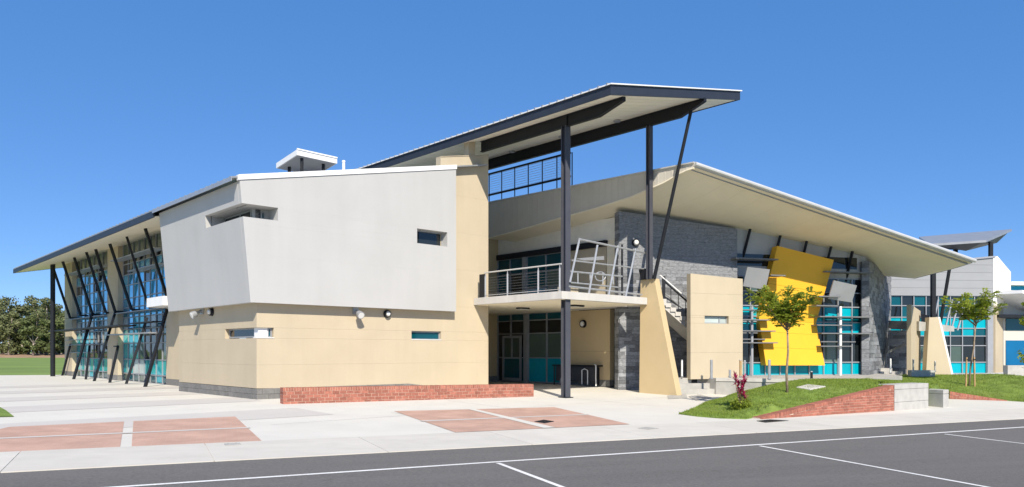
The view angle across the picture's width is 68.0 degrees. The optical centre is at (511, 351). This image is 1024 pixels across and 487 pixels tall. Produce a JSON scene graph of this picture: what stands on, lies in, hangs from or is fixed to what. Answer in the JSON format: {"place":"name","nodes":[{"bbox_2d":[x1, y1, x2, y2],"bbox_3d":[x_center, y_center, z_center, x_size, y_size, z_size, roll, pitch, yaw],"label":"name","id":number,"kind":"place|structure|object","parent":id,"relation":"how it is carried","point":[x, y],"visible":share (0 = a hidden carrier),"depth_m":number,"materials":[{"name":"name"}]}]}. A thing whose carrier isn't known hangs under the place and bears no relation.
{"place":"outdoors","nodes":[
{"label":"outdoors","id":0,"kind":"place"},
{"bbox_2d":[0,352,64,374],"bbox_3d":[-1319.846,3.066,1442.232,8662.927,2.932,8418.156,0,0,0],"label":"ground","id":1,"kind":"structure","parent":0,"point":[24,366],"depth_m":80.05,"materials":[{"name":"green plant"}]},
{"bbox_2d":[1011,281,1023,289],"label":"white building","id":2,"kind":"structure","parent":1,"relation":"on","point":[1017,285],"depth_m":70.20,"materials":[{"name":"paint"}]},
{"bbox_2d":[1011,286,1023,289],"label":"window","id":3,"kind":"structure","parent":2,"relation":"in","point":[1012,287],"depth_m":70.60,"materials":[{"name":"blue glass"}]},
{"bbox_2d":[0,353,64,357],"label":"earth bank","id":4,"kind":"structure","parent":0,"point":[5,355],"depth_m":195.26,"materials":[{"name":"brown soil"}]},
{"bbox_2d":[0,310,22,354],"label":"gum tree","id":5,"kind":"object","parent":4,"relation":"on","point":[9,347],"visible":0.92,"depth_m":199.05,"materials":[{"name":"green plant"}]},
{"bbox_2d":[0,295,28,353],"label":"gum tree","id":6,"kind":"object","parent":4,"relation":"on","point":[19,309],"visible":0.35,"depth_m":209.62,"materials":[{"name":"green plant"}]},
{"bbox_2d":[10,321,30,354],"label":"gum tree","id":7,"kind":"object","parent":4,"relation":"on","point":[21,350],"visible":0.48,"depth_m":201.77,"materials":[{"name":"green plant"}]},
{"bbox_2d":[13,309,49,353],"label":"gum tree","id":8,"kind":"object","parent":4,"relation":"on","point":[27,313],"visible":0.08,"depth_m":217.68,"materials":[{"name":"green plant"}]},
{"bbox_2d":[18,316,49,355],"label":"gum tree","id":9,"kind":"object","parent":4,"relation":"on","point":[35,344],"visible":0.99,"depth_m":196.71,"materials":[{"name":"green plant"}]},
{"bbox_2d":[28,312,40,353],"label":"gum tree","id":10,"kind":"object","parent":4,"relation":"on","point":[34,333],"visible":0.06,"depth_m":212.00,"materials":[{"name":"green plant"}]},
{"bbox_2d":[23,303,45,353],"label":"gum tree","id":11,"kind":"object","parent":4,"relation":"on","point":[40,352],"visible":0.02,"depth_m":227.91,"materials":[{"name":"green plant"}]},
{"bbox_2d":[22,295,64,354],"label":"gum tree","id":12,"kind":"object","parent":4,"relation":"on","point":[34,306],"visible":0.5,"depth_m":199.81,"materials":[{"name":"green plant"}]},
{"bbox_2d":[39,318,64,352],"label":"gum tree","id":13,"kind":"object","parent":4,"relation":"on","point":[59,323],"visible":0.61,"depth_m":197.67,"materials":[{"name":"green plant"}]},
{"bbox_2d":[45,303,64,353],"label":"gum tree","id":14,"kind":"object","parent":4,"relation":"on","point":[59,307],"visible":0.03,"depth_m":233.82,"materials":[{"name":"green plant"}]},
{"bbox_2d":[47,306,64,353],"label":"gum tree","id":15,"kind":"object","parent":4,"relation":"on","point":[59,315],"visible":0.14,"depth_m":209.84,"materials":[{"name":"green plant"}]},
{"bbox_2d":[56,310,64,353],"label":"gum tree","id":16,"kind":"object","parent":4,"relation":"on","point":[63,316],"visible":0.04,"depth_m":215.73,"materials":[{"name":"green plant"}]},
{"bbox_2d":[0,419,1023,486],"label":"road","id":17,"kind":"structure","parent":0,"point":[977,454],"depth_m":13.16,"materials":[{"name":"grey asphalt"}]},
{"bbox_2d":[0,372,1023,459],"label":"plaza","id":18,"kind":"structure","parent":0,"point":[49,412],"depth_m":21.03,"materials":[{"name":"concrete"}]},
{"bbox_2d":[0,407,12,416],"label":"lawn corner","id":19,"kind":"object","parent":18,"relation":"on","point":[4,413],"visible":1,"depth_m":19.45,"materials":[{"name":"green plant"}]},
{"bbox_2d":[13,142,487,399],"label":"school building","id":20,"kind":"structure","parent":18,"relation":"on","point":[282,274],"depth_m":28.28,"materials":[{"name":"white paint"}]},
{"bbox_2d":[189,308,203,318],"bbox_3d":[-11.762,-1.445,28.277,0.487,0.482,0.280,0,0,-42],"label":"floodlight","id":21,"kind":"object","parent":20,"relation":"attached to","point":[193,314],"visible":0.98,"depth_m":28.18,"materials":[{"name":"metal"}]},
{"bbox_2d":[207,308,213,315],"bbox_3d":[-11.016,-1.440,27.689,0.180,0.299,0.299,0,0,-42],"label":"wall lamp","id":22,"kind":"object","parent":20,"relation":"attached to","point":[210,311],"visible":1,"depth_m":27.62,"materials":[{"name":"grey metal"}]},
{"bbox_2d":[224,209,251,221],"bbox_3d":[-9.428,-4.536,26.134,0.060,0.386,2.314,0,0,-42],"label":"window","id":23,"kind":"structure","parent":20,"relation":"in","point":[247,213],"depth_m":25.99,"materials":[{"name":"glass"}]},
{"bbox_2d":[229,328,253,337],"bbox_3d":[-9.299,-0.626,26.183,0.060,0.327,2.172,0,0,-42],"label":"window","id":24,"kind":"structure","parent":20,"relation":"in","point":[243,332],"depth_m":26.20,"materials":[{"name":"glass"}]},
{"bbox_2d":[260,211,264,218],"bbox_3d":[-8.369,-4.546,25.453,0.157,0.286,0.060,0,0,-42],"label":"window","id":25,"kind":"structure","parent":20,"relation":"in","point":[262,215],"depth_m":25.45,"materials":[{"name":"glass"}]},
{"bbox_2d":[268,328,271,337],"bbox_3d":[-8.127,-0.626,25.390,0.159,0.327,0.060,0,0,-42],"label":"window","id":26,"kind":"structure","parent":20,"relation":"in","point":[269,329],"depth_m":25.39,"materials":[{"name":"glass"}]},
{"bbox_2d":[276,148,337,171],"bbox_3d":[-7.978,-6.926,29.479,1.679,1.297,1.770,0,0,-42],"label":"rooftop canopy","id":27,"kind":"object","parent":20,"relation":"on","point":[299,160],"visible":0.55,"depth_m":29.11,"materials":[{"name":"white metal"}]},
{"bbox_2d":[342,160,344,169],"bbox_3d":[-6.396,-6.868,28.818,0.150,0.770,0.150,0,0,0],"label":"vent pipe","id":28,"kind":"object","parent":20,"relation":"on","point":[343,164],"visible":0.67,"depth_m":28.78,"materials":[{"name":"white metal"}]},
{"bbox_2d":[353,307,364,318],"bbox_3d":[-5.517,-1.395,27.273,0.280,0.482,0.487,0,0,-42],"label":"floodlight","id":29,"kind":"object","parent":20,"relation":"attached to","point":[359,314],"visible":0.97,"depth_m":27.17,"materials":[{"name":"metal"}]},
{"bbox_2d":[383,310,390,317],"bbox_3d":[-4.635,-1.399,28.288,0.299,0.299,0.180,0,0,-42],"label":"wall lamp","id":30,"kind":"object","parent":20,"relation":"attached to","point":[386,313],"visible":1,"depth_m":28.23,"materials":[{"name":"grey metal"}]},
{"bbox_2d":[412,331,439,339],"bbox_3d":[-3.421,-0.616,29.684,1.420,0.347,0.060,0,0,-42],"label":"window","id":31,"kind":"structure","parent":20,"relation":"in","point":[430,335],"depth_m":29.75,"materials":[{"name":"glass"}]},
{"bbox_2d":[417,230,441,245],"bbox_3d":[-3.388,-4.403,29.552,1.646,0.561,0.060,0,0,-42],"label":"window","id":32,"kind":"structure","parent":20,"relation":"in","point":[423,237],"depth_m":29.66,"materials":[{"name":"glass"}]},
{"bbox_2d":[280,384,533,403],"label":"brick wall","id":33,"kind":"structure","parent":18,"relation":"on","point":[299,395],"depth_m":25.45,"materials":[{"name":"red brick"}]},
{"bbox_2d":[534,420,553,422],"bbox_3d":[0.843,1.826,19.778,0.397,0.027,0.668,0,0,31],"label":"drain grate","id":34,"kind":"object","parent":18,"relation":"on","point":[544,421],"visible":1,"depth_m":19.71,"materials":[{"name":"metal"}]},
{"bbox_2d":[358,83,741,397],"bbox_3d":[-0.765,-4.396,35.384,8.172,12.238,20.760,0,0,-42],"label":"entrance canopy","id":35,"kind":"object","parent":18,"relation":"on","point":[565,125],"visible":0.78,"depth_m":29.53,"materials":[{"name":"white metal"}]},
{"bbox_2d":[552,364,602,386],"bbox_3d":[3.171,1.095,35.502,1.080,1.047,2.850,0,0,-42],"label":"bike rack","id":36,"kind":"object","parent":18,"relation":"on","point":[586,373],"visible":0.65,"depth_m":34.91,"materials":[{"name":"grey metal"}]},
{"bbox_2d":[639,279,681,394],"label":"buttress wall","id":37,"kind":"structure","parent":18,"relation":"on","point":[658,373],"depth_m":30.66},
{"bbox_2d":[639,268,645,279],"bbox_3d":[5.420,-3.158,31.049,0.320,0.440,0.340,0,0,-42],"label":"wall lamp","id":38,"kind":"object","parent":37,"relation":"on","point":[642,273],"visible":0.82,"depth_m":30.95,"materials":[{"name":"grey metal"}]},
{"bbox_2d":[668,394,686,398],"bbox_3d":[6.435,1.739,29.540,0.741,0.046,3.186,0,0,12],"label":"drain grate","id":39,"kind":"object","parent":18,"relation":"on","point":[677,396],"visible":0.86,"depth_m":29.25,"materials":[{"name":"grey metal"}]},
{"bbox_2d":[689,394,711,400],"bbox_3d":[7.239,1.760,29.072,0.815,0.054,3.149,0,0,5],"label":"drain grate","id":40,"kind":"object","parent":18,"relation":"on","point":[698,397],"visible":1,"depth_m":28.99,"materials":[{"name":"grey metal"}]},
{"bbox_2d":[488,161,976,389],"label":"school wing","id":41,"kind":"structure","parent":18,"relation":"on","point":[754,236],"depth_m":34.36,"materials":[{"name":"beige paint"}]},
{"bbox_2d":[502,336,521,380],"bbox_3d":[-0.007,0.360,38.846,0.060,2.320,1.420,0,0,-42],"label":"door","id":42,"kind":"structure","parent":41,"relation":"in","point":[511,345],"depth_m":38.81,"materials":[{"name":"glass"}]},
{"bbox_2d":[488,152,572,200],"bbox_3d":[0.408,-8.344,37.326,0.080,1.639,7.024,0,0,-42],"label":"roof railing","id":43,"kind":"object","parent":41,"relation":"on","point":[527,185],"visible":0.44,"depth_m":36.88,"materials":[{"name":"grey metal"}]},
{"bbox_2d":[474,238,646,314],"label":"balcony","id":44,"kind":"structure","parent":41,"relation":"attached to","point":[537,302],"depth_m":29.80,"materials":[{"name":"concrete"}]},
{"bbox_2d":[579,320,586,327],"bbox_3d":[3.278,-1.281,35.256,0.180,0.380,0.380,0,0,-42],"label":"wall lamp","id":45,"kind":"object","parent":41,"relation":"attached to","point":[582,323],"visible":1,"depth_m":35.17,"materials":[{"name":"grey metal"}]},
{"bbox_2d":[632,239,639,246],"bbox_3d":[5.361,-4.696,32.749,0.345,0.345,0.180,0,0,-10],"label":"wall lamp","id":46,"kind":"object","parent":41,"relation":"attached to","point":[635,242],"visible":1,"depth_m":32.70,"materials":[{"name":"white glass"}]},
{"bbox_2d":[628,275,728,352],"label":"staircase","id":47,"kind":"structure","parent":41,"relation":"attached to","point":[677,322],"depth_m":31.99,"materials":[{"name":"concrete"}]},
{"bbox_2d":[889,330,906,373],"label":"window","id":48,"kind":"structure","parent":41,"relation":"attached to","point":[898,357],"depth_m":41.67,"materials":[{"name":"glass"}]},
{"bbox_2d":[887,299,963,353],"bbox_3d":[21.830,-1.325,40.274,5.278,2.920,2.167,0,0,-15],"label":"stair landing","id":49,"kind":"object","parent":41,"relation":"attached to","point":[921,325],"visible":0.59,"depth_m":39.94,"materials":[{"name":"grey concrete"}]},
{"bbox_2d":[678,373,901,394],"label":"terrace","id":50,"kind":"structure","parent":18,"relation":"on","point":[723,386],"depth_m":31.12,"materials":[{"name":"grey concrete"}]},
{"bbox_2d":[680,360,682,376],"bbox_3d":[6.990,0.705,31.200,0.120,0.724,0.120,0,0,0],"label":"bollard","id":51,"kind":"object","parent":50,"relation":"on","point":[681,368],"visible":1,"depth_m":31.16,"materials":[{"name":"white metal"}]},
{"bbox_2d":[709,360,712,378],"bbox_3d":[8.044,0.730,30.600,0.165,0.789,0.165,0,0,0],"label":"bollard","id":52,"kind":"object","parent":50,"relation":"on","point":[711,369],"visible":1,"depth_m":30.56,"materials":[{"name":"metal"}]},
{"bbox_2d":[687,273,742,378],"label":"screen wall","id":53,"kind":"structure","parent":50,"relation":"on","point":[714,313],"depth_m":31.65,"materials":[{"name":"concrete"}]},
{"bbox_2d":[705,316,726,323],"bbox_3d":[8.498,-1.322,31.827,1.214,0.318,0.060,0,0,-22],"label":"window","id":54,"kind":"structure","parent":53,"relation":"in","point":[708,319],"depth_m":31.87,"materials":[{"name":"glass"}]},
{"bbox_2d":[739,360,741,376],"bbox_3d":[9.309,0.698,30.900,0.150,0.718,0.150,0,0,0],"label":"bollard","id":55,"kind":"object","parent":50,"relation":"on","point":[740,368],"visible":1,"depth_m":30.86,"materials":[{"name":"metal"}]},
{"bbox_2d":[743,360,746,376],"bbox_3d":[9.540,0.716,31.100,0.150,0.696,0.150,0,0,0],"label":"bollard","id":56,"kind":"object","parent":50,"relation":"on","point":[744,366],"visible":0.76,"depth_m":31.06,"materials":[{"name":"metal"}]},
{"bbox_2d":[767,360,770,379],"bbox_3d":[10.109,0.724,29.800,0.165,0.794,0.165,0,0,0],"label":"bollard","id":57,"kind":"object","parent":50,"relation":"on","point":[769,370],"visible":1,"depth_m":29.76,"materials":[{"name":"metal"}]},
{"bbox_2d":[752,383,927,418],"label":"retaining wall","id":58,"kind":"structure","parent":18,"relation":"on","point":[897,396],"depth_m":24.20,"materials":[{"name":"red brick"}]},
{"bbox_2d":[890,256,1023,375],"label":"building","id":59,"kind":"structure","parent":18,"relation":"on","point":[999,340],"depth_m":43.91,"materials":[{"name":"paint"}]},
{"bbox_2d":[919,229,1011,255],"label":"butterfly roof","id":60,"kind":"structure","parent":59,"relation":"on","point":[963,241],"depth_m":47.98,"materials":[{"name":"metal"}]},
{"bbox_2d":[1005,340,1023,364],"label":"annex window","id":61,"kind":"structure","parent":59,"relation":"in","point":[1011,346],"depth_m":45.25,"materials":[{"name":"blue glass"}]},
{"bbox_2d":[1005,319,1023,329],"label":"annex window","id":62,"kind":"structure","parent":59,"relation":"in","point":[1010,324],"depth_m":45.25,"materials":[{"name":"teal glass"}]},
{"bbox_2d":[948,391,1006,400],"bbox_3d":[18.743,1.905,30.547,2.039,0.568,0.255,0,0,16],"label":"brick edging","id":63,"kind":"object","parent":18,"relation":"on","point":[954,395],"visible":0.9,"depth_m":30.53,"materials":[{"name":"red brick"}]},
{"bbox_2d":[0,408,1023,472],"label":"footpath","id":64,"kind":"structure","parent":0,"point":[43,460],"depth_m":15.68,"materials":[{"name":"concrete"}]},
{"bbox_2d":[224,442,240,445],"bbox_3d":[-5.460,1.810,14.829,0.312,0.021,0.268,0,0,-29],"label":"drain grate","id":65,"kind":"object","parent":64,"relation":"on","point":[236,443],"visible":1,"depth_m":14.80,"materials":[{"name":"grey concrete"}]},
{"bbox_2d":[639,427,658,429],"bbox_3d":[3.353,1.891,18.658,0.414,0.022,0.354,0,0,-45],"label":"drain grate","id":66,"kind":"object","parent":64,"relation":"on","point":[648,428],"visible":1,"depth_m":18.60,"materials":[{"name":"grey concrete"}]},
{"bbox_2d":[759,419,787,422],"bbox_3d":[7.139,1.915,20.921,1.043,0.026,0.443,0,0,-35],"label":"drain grate","id":67,"kind":"object","parent":64,"relation":"on","point":[767,420],"visible":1,"depth_m":20.89,"materials":[{"name":"metal"}]},
{"bbox_2d":[0,0,1023,350],"label":"sky","id":68,"kind":"structure","parent":0,"point":[906,117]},
{"bbox_2d":[680,380,878,418],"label":"lawn","id":69,"kind":"structure","parent":0,"point":[769,408],"depth_m":23.79,"materials":[{"name":"green plant"}]},
{"bbox_2d":[728,372,748,407],"bbox_3d":[7.039,1.159,23.369,0.708,1.165,0.674,0,0,32],"label":"cordyline","id":70,"kind":"object","parent":69,"relation":"on","point":[740,394],"visible":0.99,"depth_m":23.37,"materials":[{"name":"red plant"}]},
{"bbox_2d":[727,397,753,409],"bbox_3d":[7.016,1.594,23.211,0.844,0.421,0.829,0,0,0],"label":"shrub","id":71,"kind":"object","parent":69,"relation":"on","point":[736,402],"visible":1,"depth_m":23.12,"materials":[{"name":"green plant"}]},
{"bbox_2d":[742,285,822,392],"bbox_3d":[8.597,-0.385,24.471,2.478,3.605,2.038,0,0,0],"label":"young tree","id":72,"kind":"object","parent":69,"relation":"on","point":[783,314],"visible":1,"depth_m":24.13,"materials":[{"name":"green plant"}]},
{"bbox_2d":[797,384,824,389],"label":"stepping slab","id":73,"kind":"structure","parent":69,"relation":"on","point":[812,387],"depth_m":25.23,"materials":[{"name":"concrete"}]},
{"bbox_2d":[878,374,1023,405],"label":"lawn","id":74,"kind":"structure","parent":0,"point":[994,379],"depth_m":32.59,"materials":[{"name":"green plant"}]},
{"bbox_2d":[879,368,901,374],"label":"concrete steps","id":75,"kind":"structure","parent":74,"relation":"on","point":[885,371],"depth_m":38.41,"materials":[{"name":"grey concrete"}]},
{"bbox_2d":[907,305,920,374],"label":"fin wall","id":76,"kind":"structure","parent":74,"relation":"on","point":[913,337],"depth_m":38.55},
{"bbox_2d":[908,370,934,376],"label":"wall","id":77,"kind":"structure","parent":74,"relation":"on","point":[922,373],"depth_m":36.63,"materials":[{"name":"concrete"}]},
{"bbox_2d":[922,317,952,374],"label":"buttress wall","id":78,"kind":"structure","parent":74,"relation":"on","point":[935,348],"depth_m":38.85,"materials":[{"name":"beige concrete"}]},
{"bbox_2d":[929,389,948,407],"bbox_3d":[15.107,1.715,27.005,0.507,0.727,0.989,0,0,-19],"label":"concrete block","id":79,"kind":"object","parent":74,"relation":"on","point":[938,397],"depth_m":26.71,"materials":[{"name":"grey concrete"}]},
{"bbox_2d":[965,357,968,385],"bbox_3d":[19.874,0.948,33.116,0.155,1.382,0.075,0,0,0],"label":"timber stake","id":80,"kind":"object","parent":74,"relation":"on","point":[966,372],"visible":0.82,"depth_m":33.10,"materials":[{"name":"brown wood"}]},
{"bbox_2d":[939,288,1007,385],"bbox_3d":[20.220,-0.552,33.247,2.663,4.339,2.586,0,0,29],"label":"young tree","id":81,"kind":"object","parent":74,"relation":"on","point":[976,313],"visible":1,"depth_m":33.00,"materials":[{"name":"green plant"}]},
{"bbox_2d":[973,357,975,385],"bbox_3d":[20.124,0.944,33.028,0.130,1.381,0.075,0,0,0],"label":"timber stake","id":82,"kind":"object","parent":74,"relation":"on","point":[974,359],"visible":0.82,"depth_m":33.02,"materials":[{"name":"brown wood"}]},
{"bbox_2d":[1017,302,1023,367],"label":"leafy tree","id":83,"kind":"object","parent":74,"relation":"on","point":[1021,322],"visible":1,"depth_m":34.50,"materials":[{"name":"green plant"}]}
]}

